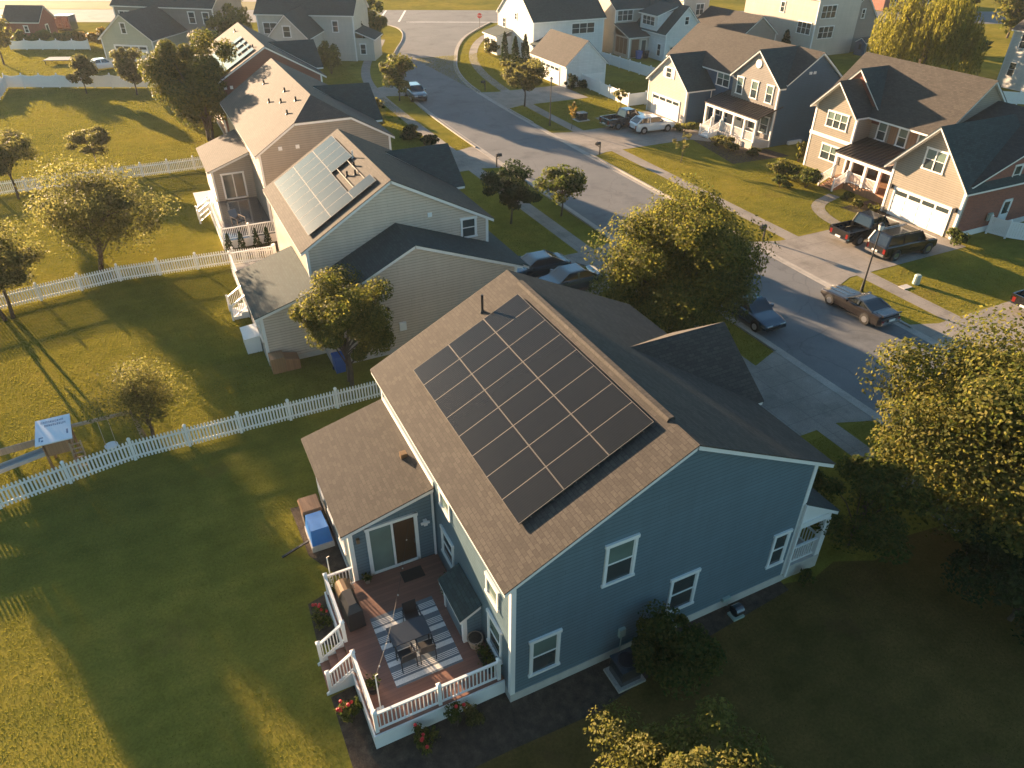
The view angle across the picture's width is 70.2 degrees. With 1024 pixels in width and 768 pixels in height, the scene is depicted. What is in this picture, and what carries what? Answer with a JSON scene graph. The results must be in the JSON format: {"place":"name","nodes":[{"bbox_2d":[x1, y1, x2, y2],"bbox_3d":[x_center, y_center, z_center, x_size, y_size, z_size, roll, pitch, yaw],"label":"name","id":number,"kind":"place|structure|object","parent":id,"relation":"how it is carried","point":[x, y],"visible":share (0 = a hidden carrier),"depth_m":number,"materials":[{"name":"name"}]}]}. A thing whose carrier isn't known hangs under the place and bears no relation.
{"place":"outdoors","nodes":[
{"label":"outdoors","id":0,"kind":"place"},
{"bbox_2d":[0,1,255,8],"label":"grass verge","id":1,"kind":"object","parent":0,"point":[79,5],"depth_m":160.10,"materials":[{"name":"plant"}]},
{"bbox_2d":[0,170,350,494],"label":"grass","id":2,"kind":"structure","parent":0,"point":[125,262],"depth_m":44.65,"materials":[{"name":"plant"}]},
{"bbox_2d":[0,29,354,98],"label":"grass","id":3,"kind":"structure","parent":0,"point":[60,63],"depth_m":107.94,"materials":[{"name":"plant"}]},
{"bbox_2d":[0,69,425,195],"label":"grass","id":4,"kind":"structure","parent":0,"point":[132,122],"depth_m":81.94,"materials":[{"name":"plant"}]},
{"bbox_2d":[196,58,394,224],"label":"taupe house","id":5,"kind":"structure","parent":0,"point":[281,118],"depth_m":59.61,"materials":[{"name":"white paint"}]},
{"bbox_2d":[220,171,248,199],"bbox_3d":[-23.083,-16.509,60.611,1.910,2.200,0.080,-15,38,-21],"label":"sliding door","id":6,"kind":"structure","parent":5,"relation":"in","point":[234,187],"depth_m":60.61,"materials":[{"name":"white paint"}]},
{"bbox_2d":[235,129,528,365],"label":"beige house","id":7,"kind":"structure","parent":0,"point":[411,224],"depth_m":41.85,"materials":[{"name":"white paint"}]},
{"bbox_2d":[274,135,375,235],"bbox_3d":[-11.611,-12.311,44.303,4.197,2.572,9.656,-15,38,-21],"label":"solar array","id":8,"kind":"object","parent":7,"relation":"on","point":[328,189],"visible":1,"depth_m":44.27,"materials":[{"name":"glass"}]},
{"bbox_2d":[460,215,477,237],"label":"window","id":9,"kind":"structure","parent":7,"relation":"in","point":[468,225],"depth_m":44.20,"materials":[{"name":"white paint"}]},
{"bbox_2d":[0,9,1005,23],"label":"cross road","id":10,"kind":"structure","parent":0,"point":[392,16],"depth_m":149.86,"materials":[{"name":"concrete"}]},
{"bbox_2d":[0,0,1023,767],"bbox_3d":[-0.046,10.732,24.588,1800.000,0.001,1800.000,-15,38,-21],"label":"ground","id":11,"kind":"structure","parent":0,"point":[194,674],"depth_m":33.92,"materials":[{"name":"plant"}]},
{"bbox_2d":[0,15,13,64],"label":"tree","id":12,"kind":"object","parent":11,"relation":"on","point":[5,40],"visible":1,"depth_m":106.55,"materials":[{"name":"green plant"}]},
{"bbox_2d":[0,127,39,198],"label":"tree","id":13,"kind":"object","parent":11,"relation":"on","point":[10,153],"visible":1,"depth_m":60.17,"materials":[{"name":"green plant"}]},
{"bbox_2d":[0,215,50,321],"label":"tree","id":14,"kind":"object","parent":11,"relation":"on","point":[11,261],"visible":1,"depth_m":43.51,"materials":[{"name":"green plant"}]},
{"bbox_2d":[2,5,58,38],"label":"brick house","id":15,"kind":"structure","parent":11,"relation":"on","point":[28,19],"depth_m":124.47,"materials":[{"name":"red brick"}]},
{"bbox_2d":[9,38,90,49],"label":"vinyl fence","id":16,"kind":"object","parent":11,"relation":"on","point":[43,45],"visible":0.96,"depth_m":117.19,"materials":[{"name":"plastic"}]},
{"bbox_2d":[54,14,78,30],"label":"storage container","id":17,"kind":"object","parent":11,"relation":"on","point":[65,21],"visible":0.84,"depth_m":131.69,"materials":[{"name":"paint"}]},
{"bbox_2d":[0,411,147,473],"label":"play tower","id":18,"kind":"structure","parent":11,"relation":"on","point":[54,436],"depth_m":33.36,"materials":[{"name":"brown wood"}]},
{"bbox_2d":[0,73,153,99],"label":"vinyl fence","id":19,"kind":"object","parent":11,"relation":"on","point":[55,80],"visible":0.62,"depth_m":95.83,"materials":[{"name":"plastic"}]},
{"bbox_2d":[65,53,98,93],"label":"tree","id":20,"kind":"object","parent":11,"relation":"on","point":[84,66],"visible":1,"depth_m":91.86,"materials":[{"name":"green plant"}]},
{"bbox_2d":[63,125,110,164],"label":"tree","id":21,"kind":"object","parent":11,"relation":"on","point":[97,137],"visible":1,"depth_m":68.63,"materials":[{"name":"green plant"}]},
{"bbox_2d":[14,150,180,270],"bbox_3d":[-27.988,-11.873,50.078,9.991,8.122,11.054,-15,38,-21],"label":"tree","id":22,"kind":"object","parent":11,"relation":"on","point":[96,206],"visible":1,"depth_m":48.45,"materials":[{"name":"green plant"}]},
{"bbox_2d":[0,156,203,194],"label":"picket fence","id":23,"kind":"object","parent":11,"relation":"on","point":[142,174],"visible":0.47,"depth_m":67.16,"materials":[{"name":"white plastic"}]},
{"bbox_2d":[108,47,145,94],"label":"tree","id":24,"kind":"object","parent":11,"relation":"on","point":[124,63],"visible":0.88,"depth_m":90.48,"materials":[{"name":"green plant"}]},
{"bbox_2d":[77,351,195,437],"bbox_3d":[-17.654,0.867,34.744,4.329,4.606,4.837,8,35,10],"label":"tree","id":25,"kind":"object","parent":11,"relation":"on","point":[145,396],"visible":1,"depth_m":33.97,"materials":[{"name":"green plant"}]},
{"bbox_2d":[0,244,274,308],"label":"picket fence","id":26,"kind":"object","parent":11,"relation":"on","point":[118,269],"visible":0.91,"depth_m":49.84,"materials":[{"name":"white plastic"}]},
{"bbox_2d":[97,0,242,61],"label":"sage house","id":27,"kind":"structure","parent":11,"relation":"on","point":[144,26],"depth_m":112.94,"materials":[{"name":"white paint"}]},
{"bbox_2d":[135,27,237,140],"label":"tree","id":28,"kind":"object","parent":11,"relation":"on","point":[188,90],"visible":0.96,"depth_m":71.52,"materials":[{"name":"green plant"}]},
{"bbox_2d":[0,381,380,508],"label":"picket fence","id":29,"kind":"object","parent":11,"relation":"on","point":[336,393],"visible":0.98,"depth_m":35.08,"materials":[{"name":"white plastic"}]},
{"bbox_2d":[205,3,252,33],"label":"tree","id":30,"kind":"object","parent":11,"relation":"on","point":[229,19],"visible":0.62,"depth_m":111.89,"materials":[{"name":"green plant"}]},
{"bbox_2d":[193,190,276,249],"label":"deck","id":31,"kind":"structure","parent":11,"relation":"on","point":[251,210],"depth_m":57.95,"materials":[{"name":"grey paint"}]},
{"bbox_2d":[225,243,275,320],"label":"deck","id":32,"kind":"structure","parent":11,"relation":"on","point":[241,311],"depth_m":47.68,"materials":[{"name":"wood"}]},
{"bbox_2d":[240,323,262,353],"bbox_3d":[-15.343,-2.661,42.901,0.920,1.080,1.600,-15,38,-21],"label":"storage box","id":33,"kind":"object","parent":11,"relation":"on","point":[251,337],"visible":0.93,"depth_m":42.44,"materials":[{"name":"white plastic"}]},
{"bbox_2d":[195,22,326,133],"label":"house","id":34,"kind":"structure","parent":11,"relation":"on","point":[302,56],"depth_m":77.25,"materials":[{"name":"white paint"}]},
{"bbox_2d":[212,36,253,72],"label":"solar array","id":35,"kind":"object","parent":34,"relation":"on","point":[228,65],"visible":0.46,"depth_m":75.90,"materials":[{"name":"glass"}]},
{"bbox_2d":[268,350,300,373],"bbox_3d":[-12.823,-1.320,41.099,1.550,0.950,0.850,-15,38,-21],"label":"wooden crate","id":36,"kind":"object","parent":11,"relation":"on","point":[280,361],"visible":1,"depth_m":40.82,"materials":[{"name":"brown wood"}]},
{"bbox_2d":[253,0,382,60],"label":"grey gabled house","id":37,"kind":"structure","parent":11,"relation":"on","point":[339,25],"depth_m":109.23,"materials":[{"name":"white paint"}]},
{"bbox_2d":[317,40,341,73],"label":"tree","id":38,"kind":"object","parent":11,"relation":"on","point":[329,57],"visible":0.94,"depth_m":102.20,"materials":[{"name":"green plant"}]},
{"bbox_2d":[287,263,395,385],"bbox_3d":[-8.653,-2.765,38.371,6.069,6.626,4.807,28,43,34],"label":"tree","id":39,"kind":"object","parent":11,"relation":"on","point":[342,312],"visible":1,"depth_m":36.79,"materials":[{"name":"green plant"}]},
{"bbox_2d":[367,0,387,38],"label":"tree","id":40,"kind":"object","parent":11,"relation":"on","point":[378,22],"visible":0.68,"depth_m":118.50,"materials":[{"name":"green plant"}]},
{"bbox_2d":[378,53,416,100],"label":"tree","id":41,"kind":"object","parent":11,"relation":"on","point":[394,71],"visible":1,"depth_m":89.21,"materials":[{"name":"green plant"}]},
{"bbox_2d":[315,554,504,748],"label":"deck","id":42,"kind":"structure","parent":11,"relation":"on","point":[424,701],"depth_m":24.74,"materials":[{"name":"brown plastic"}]},
{"bbox_2d":[334,578,365,631],"bbox_3d":[-5.837,7.896,26.234,0.638,1.100,1.530,-18,38,-24],"label":"grill","id":43,"kind":"object","parent":42,"relation":"on","point":[350,608],"visible":1,"depth_m":25.88,"materials":[{"name":"grey metal"}]},
{"bbox_2d":[370,596,462,687],"bbox_3d":[-3.412,9.011,25.709,2.380,0.012,3.060,-15,38,-21],"label":"rug","id":44,"kind":"object","parent":42,"relation":"on","point":[448,653],"visible":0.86,"depth_m":25.43,"materials":[{"name":"fabric"}]},
{"bbox_2d":[386,614,430,657],"bbox_3d":[-3.576,8.806,25.347,1.360,0.735,0.840,-15,38,-21],"label":"table","id":45,"kind":"object","parent":44,"relation":"on","point":[409,630],"visible":0.91,"depth_m":25.13,"materials":[{"name":"metal"}]},
{"bbox_2d":[480,158,542,223],"bbox_3d":[-0.089,-15.121,57.756,4.939,5.088,5.546,-3,35,-5],"label":"tree","id":46,"kind":"object","parent":11,"relation":"on","point":[512,194],"visible":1,"depth_m":56.19,"materials":[{"name":"green plant"}]},
{"bbox_2d":[500,57,550,106],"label":"tree","id":47,"kind":"object","parent":11,"relation":"on","point":[534,67],"visible":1,"depth_m":86.85,"materials":[{"name":"green plant"}]},
{"bbox_2d":[417,53,648,125],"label":"grass","id":48,"kind":"structure","parent":11,"relation":"on","point":[543,83],"depth_m":99.17,"materials":[{"name":"plant"}]},
{"bbox_2d":[482,0,607,87],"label":"white house","id":49,"kind":"structure","parent":11,"relation":"on","point":[564,38],"depth_m":110.32,"materials":[{"name":"paint"}]},
{"bbox_2d":[221,137,891,767],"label":"mulch bed","id":50,"kind":"object","parent":11,"relation":"on","point":[539,713],"visible":0.58,"depth_m":24.28,"materials":[{"name":"soil"}]},
{"bbox_2d":[297,494,322,523],"bbox_3d":[-8.653,5.444,31.370,0.880,0.900,1.000,-15,38,-21],"label":"storage chest","id":51,"kind":"object","parent":50,"relation":"on","point":[309,504],"visible":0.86,"depth_m":31.03,"materials":[{"name":"brown wood"}]},
{"bbox_2d":[304,510,334,552],"bbox_3d":[-8.067,6.083,30.360,0.920,1.000,1.380,-15,38,-21],"label":"tarp covered crate","id":52,"kind":"object","parent":50,"relation":"on","point":[318,533],"visible":1,"depth_m":30.00,"materials":[{"name":"plastic"}]},
{"bbox_2d":[310,603,333,630],"bbox_3d":[-7.068,8.612,26.843,0.685,0.897,1.088,-28,44,-35],"label":"rose bush","id":53,"kind":"object","parent":50,"relation":"on","point":[318,619],"visible":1,"depth_m":26.81,"materials":[{"name":"green plant"}]},
{"bbox_2d":[333,695,362,722],"bbox_3d":[-5.302,10.578,23.748,1.023,1.188,0.703,-15,38,-21],"label":"rose bush","id":54,"kind":"object","parent":50,"relation":"on","point":[345,710],"visible":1,"depth_m":23.59,"materials":[{"name":"green plant"}]},
{"bbox_2d":[412,722,440,756],"bbox_3d":[-2.768,11.262,23.043,0.919,0.897,1.060,6,35,9],"label":"rose bush","id":55,"kind":"object","parent":50,"relation":"on","point":[421,740],"visible":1,"depth_m":23.01,"materials":[{"name":"green plant"}]},
{"bbox_2d":[443,700,461,726],"bbox_3d":[-1.927,10.708,23.537,0.601,1.253,0.636,6,35,8],"label":"rose bush","id":56,"kind":"object","parent":50,"relation":"on","point":[455,716],"visible":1,"depth_m":23.39,"materials":[{"name":"green plant"}]},
{"bbox_2d":[461,700,484,727],"bbox_3d":[-1.246,10.787,23.747,0.677,0.899,0.907,-15,38,-21],"label":"rose bush","id":57,"kind":"object","parent":50,"relation":"on","point":[472,714],"visible":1,"depth_m":23.61,"materials":[{"name":"green plant"}]},
{"bbox_2d":[603,647,645,693],"bbox_3d":[3.923,9.806,25.162,1.100,0.930,1.000,-15,38,-21],"label":"air conditioner","id":58,"kind":"object","parent":50,"relation":"on","point":[622,674],"visible":0.91,"depth_m":24.97,"materials":[{"name":"metal"}]},
{"bbox_2d":[532,164,587,215],"bbox_3d":[3.865,-15.711,59.371,4.485,4.281,4.110,3,35,4],"label":"tree","id":59,"kind":"object","parent":11,"relation":"on","point":[571,184],"visible":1,"depth_m":58.34,"materials":[{"name":"green plant"}]},
{"bbox_2d":[301,270,839,702],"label":"blue house","id":60,"kind":"structure","parent":11,"relation":"on","point":[700,496],"depth_m":25.34,"materials":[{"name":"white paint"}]},
{"bbox_2d":[364,512,420,574],"bbox_3d":[-4.491,6.085,27.685,2.060,2.480,0.080,-15,38,-21],"label":"sliding door","id":61,"kind":"structure","parent":60,"relation":"in","point":[386,541],"depth_m":27.67,"materials":[{"name":"white paint"}]},
{"bbox_2d":[439,524,454,567],"bbox_3d":[-2.417,6.139,27.218,0.085,1.410,1.250,-15,38,-21],"label":"window","id":62,"kind":"structure","parent":60,"relation":"in","point":[447,549],"depth_m":27.24,"materials":[{"name":"white paint"}]},
{"bbox_2d":[484,571,499,612],"bbox_3d":[-0.645,6.610,23.188,0.085,0.930,1.000,-15,38,-21],"label":"window","id":63,"kind":"structure","parent":60,"relation":"in","point":[492,592],"depth_m":23.19,"materials":[{"name":"white paint"}]},
{"bbox_2d":[486,608,502,665],"bbox_3d":[-0.594,8.433,24.279,0.085,1.690,1.140,-15,38,-21],"label":"window","id":64,"kind":"structure","parent":60,"relation":"in","point":[494,634],"depth_m":24.27,"materials":[{"name":"white paint"}]},
{"bbox_2d":[413,294,653,523],"bbox_3d":[0.223,0.316,25.831,4.660,2.418,9.416,-15,38,-21],"label":"solar array","id":65,"kind":"object","parent":60,"relation":"on","point":[609,416],"visible":1,"depth_m":25.11,"materials":[{"name":"glass"}]},
{"bbox_2d":[528,628,562,677],"bbox_3d":[1.082,8.833,23.886,1.200,1.880,0.085,-15,38,-21],"label":"window","id":66,"kind":"structure","parent":60,"relation":"in","point":[544,653],"depth_m":23.89,"materials":[{"name":"glass"}]},
{"bbox_2d":[600,532,640,588],"bbox_3d":[3.429,5.601,23.046,1.260,1.910,0.085,-15,38,-21],"label":"window","id":67,"kind":"structure","parent":60,"relation":"in","point":[620,555],"depth_m":23.04,"materials":[{"name":"glass"}]},
{"bbox_2d":[665,567,701,612],"bbox_3d":[6.048,7.373,25.838,1.280,1.860,0.085,-15,38,-21],"label":"window","id":68,"kind":"structure","parent":60,"relation":"in","point":[682,589],"depth_m":25.81,"materials":[{"name":"glass"}]},
{"bbox_2d":[764,528,793,569],"bbox_3d":[10.043,6.215,27.420,0.880,1.790,0.085,-15,38,-21],"label":"window","id":69,"kind":"structure","parent":60,"relation":"in","point":[780,542],"depth_m":27.42,"materials":[{"name":"white paint"}]},
{"bbox_2d":[582,71,647,105],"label":"vinyl fence","id":70,"kind":"object","parent":11,"relation":"on","point":[595,82],"visible":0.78,"depth_m":93.64,"materials":[{"name":"plastic"}]},
{"bbox_2d":[599,51,654,75],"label":"vinyl fence","id":71,"kind":"object","parent":11,"relation":"on","point":[630,65],"visible":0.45,"depth_m":107.11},
{"bbox_2d":[387,24,892,428],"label":"kerb","id":72,"kind":"structure","parent":11,"relation":"on","point":[861,406],"depth_m":44.72,"materials":[{"name":"concrete"}]},
{"bbox_2d":[581,172,781,335],"bbox_3d":[9.601,-6.649,41.792,10.088,9.421,10.829,20,39,26],"label":"tree","id":73,"kind":"object","parent":11,"relation":"on","point":[665,279],"visible":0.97,"depth_m":39.42,"materials":[{"name":"green plant"}]},
{"bbox_2d":[453,22,954,356],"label":"kerb","id":74,"kind":"structure","parent":11,"relation":"on","point":[908,327],"depth_m":68.94,"materials":[{"name":"concrete"}]},
{"bbox_2d":[391,119,1023,559],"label":"grass","id":75,"kind":"structure","parent":11,"relation":"on","point":[753,229],"depth_m":60.81,"materials":[{"name":"plant"}]},
{"bbox_2d":[646,23,842,148],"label":"slate house","id":76,"kind":"structure","parent":11,"relation":"on","point":[747,91],"depth_m":78.30,"materials":[{"name":"white paint"}]},
{"bbox_2d":[650,92,679,121],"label":"garage door","id":77,"kind":"structure","parent":76,"relation":"in","point":[674,111],"depth_m":85.74,"materials":[{"name":"white paint"}]},
{"bbox_2d":[766,158,803,178],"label":"shrub","id":78,"kind":"object","parent":11,"relation":"on","point":[787,169],"visible":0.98,"depth_m":67.41,"materials":[{"name":"green plant"}]},
{"bbox_2d":[791,167,822,186],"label":"shrub","id":79,"kind":"object","parent":11,"relation":"on","point":[811,175],"visible":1,"depth_m":65.66,"materials":[{"name":"green plant"}]},
{"bbox_2d":[811,446,941,564],"bbox_3d":[13.976,4.852,29.303,5.249,4.661,4.868,28,43,34],"label":"tree","id":80,"kind":"object","parent":11,"relation":"on","point":[887,531],"visible":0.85,"depth_m":28.17,"materials":[{"name":"green plant"}]},
{"bbox_2d":[866,0,990,75],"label":"willow tree","id":81,"kind":"object","parent":11,"relation":"on","point":[952,30],"visible":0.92,"depth_m":96.95,"materials":[{"name":"green plant"}]},
{"bbox_2d":[856,301,1023,564],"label":"tree","id":82,"kind":"object","parent":11,"relation":"on","point":[958,436],"visible":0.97,"depth_m":27.72,"materials":[{"name":"green plant"}]},
{"bbox_2d":[985,214,1023,239],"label":"vinyl fence","id":83,"kind":"object","parent":11,"relation":"on","point":[1016,229],"visible":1,"depth_m":56.96,"materials":[{"name":"plastic"}]},
{"bbox_2d":[992,0,1023,37],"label":"tree","id":84,"kind":"object","parent":11,"relation":"on","point":[1014,15],"visible":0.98,"depth_m":130.23,"materials":[{"name":"green plant"}]},
{"bbox_2d":[599,0,699,60],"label":"sunroom house","id":85,"kind":"structure","parent":0,"point":[659,30],"depth_m":114.38,"materials":[{"name":"paint"}]},
{"bbox_2d":[387,23,959,422],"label":"road","id":86,"kind":"structure","parent":0,"point":[835,344],"depth_m":63.36,"materials":[{"name":"asphalt"}]},
{"bbox_2d":[404,81,426,101],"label":"suv","id":87,"kind":"object","parent":86,"relation":"on","point":[416,91],"visible":0.84,"depth_m":91.38,"materials":[{"name":"silver metal"}]},
{"bbox_2d":[722,290,785,331],"bbox_3d":[15.091,-4.858,46.149,2.200,1.486,4.885,-15,38,-21],"label":"parked car","id":88,"kind":"object","parent":86,"relation":"on","point":[762,315],"visible":0.52,"depth_m":45.05,"materials":[{"name":"blue paint"}]},
{"bbox_2d":[820,284,901,326],"bbox_3d":[22.379,-5.187,46.903,2.240,1.278,5.085,-15,38,-21],"label":"parked car","id":89,"kind":"object","parent":86,"relation":"on","point":[869,307],"visible":1,"depth_m":46.03,"materials":[{"name":"grey metal"}]},
{"bbox_2d":[361,35,1023,532],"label":"pavement","id":90,"kind":"structure","parent":0,"point":[835,433],"depth_m":56.00,"materials":[{"name":"concrete"}]},
{"bbox_2d":[374,85,1023,435],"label":"driveway","id":91,"kind":"structure","parent":0,"point":[818,396],"depth_m":53.64,"materials":[{"name":"concrete"}]},
{"bbox_2d":[517,249,570,277],"bbox_3d":[1.699,-8.336,51.036,4.885,1.486,2.200,-15,38,-21],"label":"parked car","id":92,"kind":"object","parent":91,"relation":"on","point":[543,262],"visible":0.38,"depth_m":50.50,"materials":[{"name":"silver metal"}]},
{"bbox_2d":[538,262,604,288],"bbox_3d":[3.830,-7.148,49.336,4.885,1.486,2.200,-15,38,-21],"label":"parked car","id":93,"kind":"object","parent":91,"relation":"on","point":[576,275],"visible":0.45,"depth_m":48.90,"materials":[{"name":"silver metal"}]},
{"bbox_2d":[599,106,645,129],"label":"pickup truck","id":94,"kind":"object","parent":91,"relation":"on","point":[623,116],"visible":0.64,"depth_m":81.67,"materials":[{"name":"grey paint"}]},
{"bbox_2d":[628,114,674,134],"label":"suv","id":95,"kind":"object","parent":91,"relation":"on","point":[642,124],"visible":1,"depth_m":80.21,"materials":[{"name":"white paint"}]},
{"bbox_2d":[828,210,901,245],"bbox_3d":[27.571,-12.278,56.697,5.935,1.950,2.380,-15,38,-21],"label":"pickup truck","id":96,"kind":"object","parent":91,"relation":"on","point":[860,228],"visible":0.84,"depth_m":55.98,"materials":[{"name":"black paint"}]},
{"bbox_2d":[865,223,936,260],"bbox_3d":[29.159,-10.722,54.388,5.435,2.023,2.400,-14,37,-20],"label":"suv","id":97,"kind":"object","parent":91,"relation":"on","point":[895,242],"visible":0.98,"depth_m":53.51,"materials":[{"name":"black paint"}]},
{"bbox_2d":[475,522,1023,767],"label":"side lawn","id":98,"kind":"structure","parent":0,"point":[821,679],"depth_m":25.24,"materials":[{"name":"plant"}]},
{"bbox_2d":[630,599,726,699],"bbox_3d":[5.497,8.972,24.608,2.843,3.016,3.280,-15,38,-21],"label":"shrub","id":99,"kind":"object","parent":98,"relation":"on","point":[662,649],"visible":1,"depth_m":24.17,"materials":[{"name":"green plant"}]},
{"bbox_2d":[582,693,786,767],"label":"tree","id":100,"kind":"object","parent":98,"relation":"on","point":[641,753],"visible":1,"depth_m":18.69,"materials":[{"name":"green plant"}]},
{"bbox_2d":[945,523,988,569],"bbox_3d":[18.726,6.680,29.316,2.898,1.642,2.010,-38,50,-42],"label":"shrub","id":101,"kind":"object","parent":98,"relation":"on","point":[966,547],"visible":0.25,"depth_m":28.74,"materials":[{"name":"green plant"}]},
{"bbox_2d":[940,499,1023,645],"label":"tree","id":102,"kind":"object","parent":98,"relation":"on","point":[1009,568],"visible":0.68,"depth_m":25.89,"materials":[{"name":"green plant"}]},
{"bbox_2d":[698,0,877,54],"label":"tall cream house","id":103,"kind":"structure","parent":0,"point":[830,27],"depth_m":117.30,"materials":[{"name":"white paint"}]},
{"bbox_2d":[803,52,1023,239],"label":"tan house","id":104,"kind":"structure","parent":0,"point":[937,150],"depth_m":60.74,"materials":[{"name":"white paint"}]},
{"bbox_2d":[824,109,849,132],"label":"window","id":105,"kind":"structure","parent":104,"relation":"in","point":[835,120],"depth_m":67.22,"materials":[{"name":"white paint"}]},
{"bbox_2d":[886,186,952,235],"bbox_3d":[32.792,-13.985,58.833,0.060,2.340,5.380,-15,38,-21],"label":"garage door","id":106,"kind":"structure","parent":104,"relation":"in","point":[905,195],"depth_m":58.73,"materials":[{"name":"white paint"}]},
{"bbox_2d":[920,146,949,174],"bbox_3d":[32.809,-17.322,56.529,0.085,1.710,1.980,-15,38,-21],"label":"window","id":107,"kind":"structure","parent":104,"relation":"in","point":[935,160],"depth_m":56.54,"materials":[{"name":"white paint"}]},
{"bbox_2d":[997,19,1023,91],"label":"white corner house","id":108,"kind":"structure","parent":0,"point":[1011,75],"depth_m":98.13,"materials":[{"name":"paint"}]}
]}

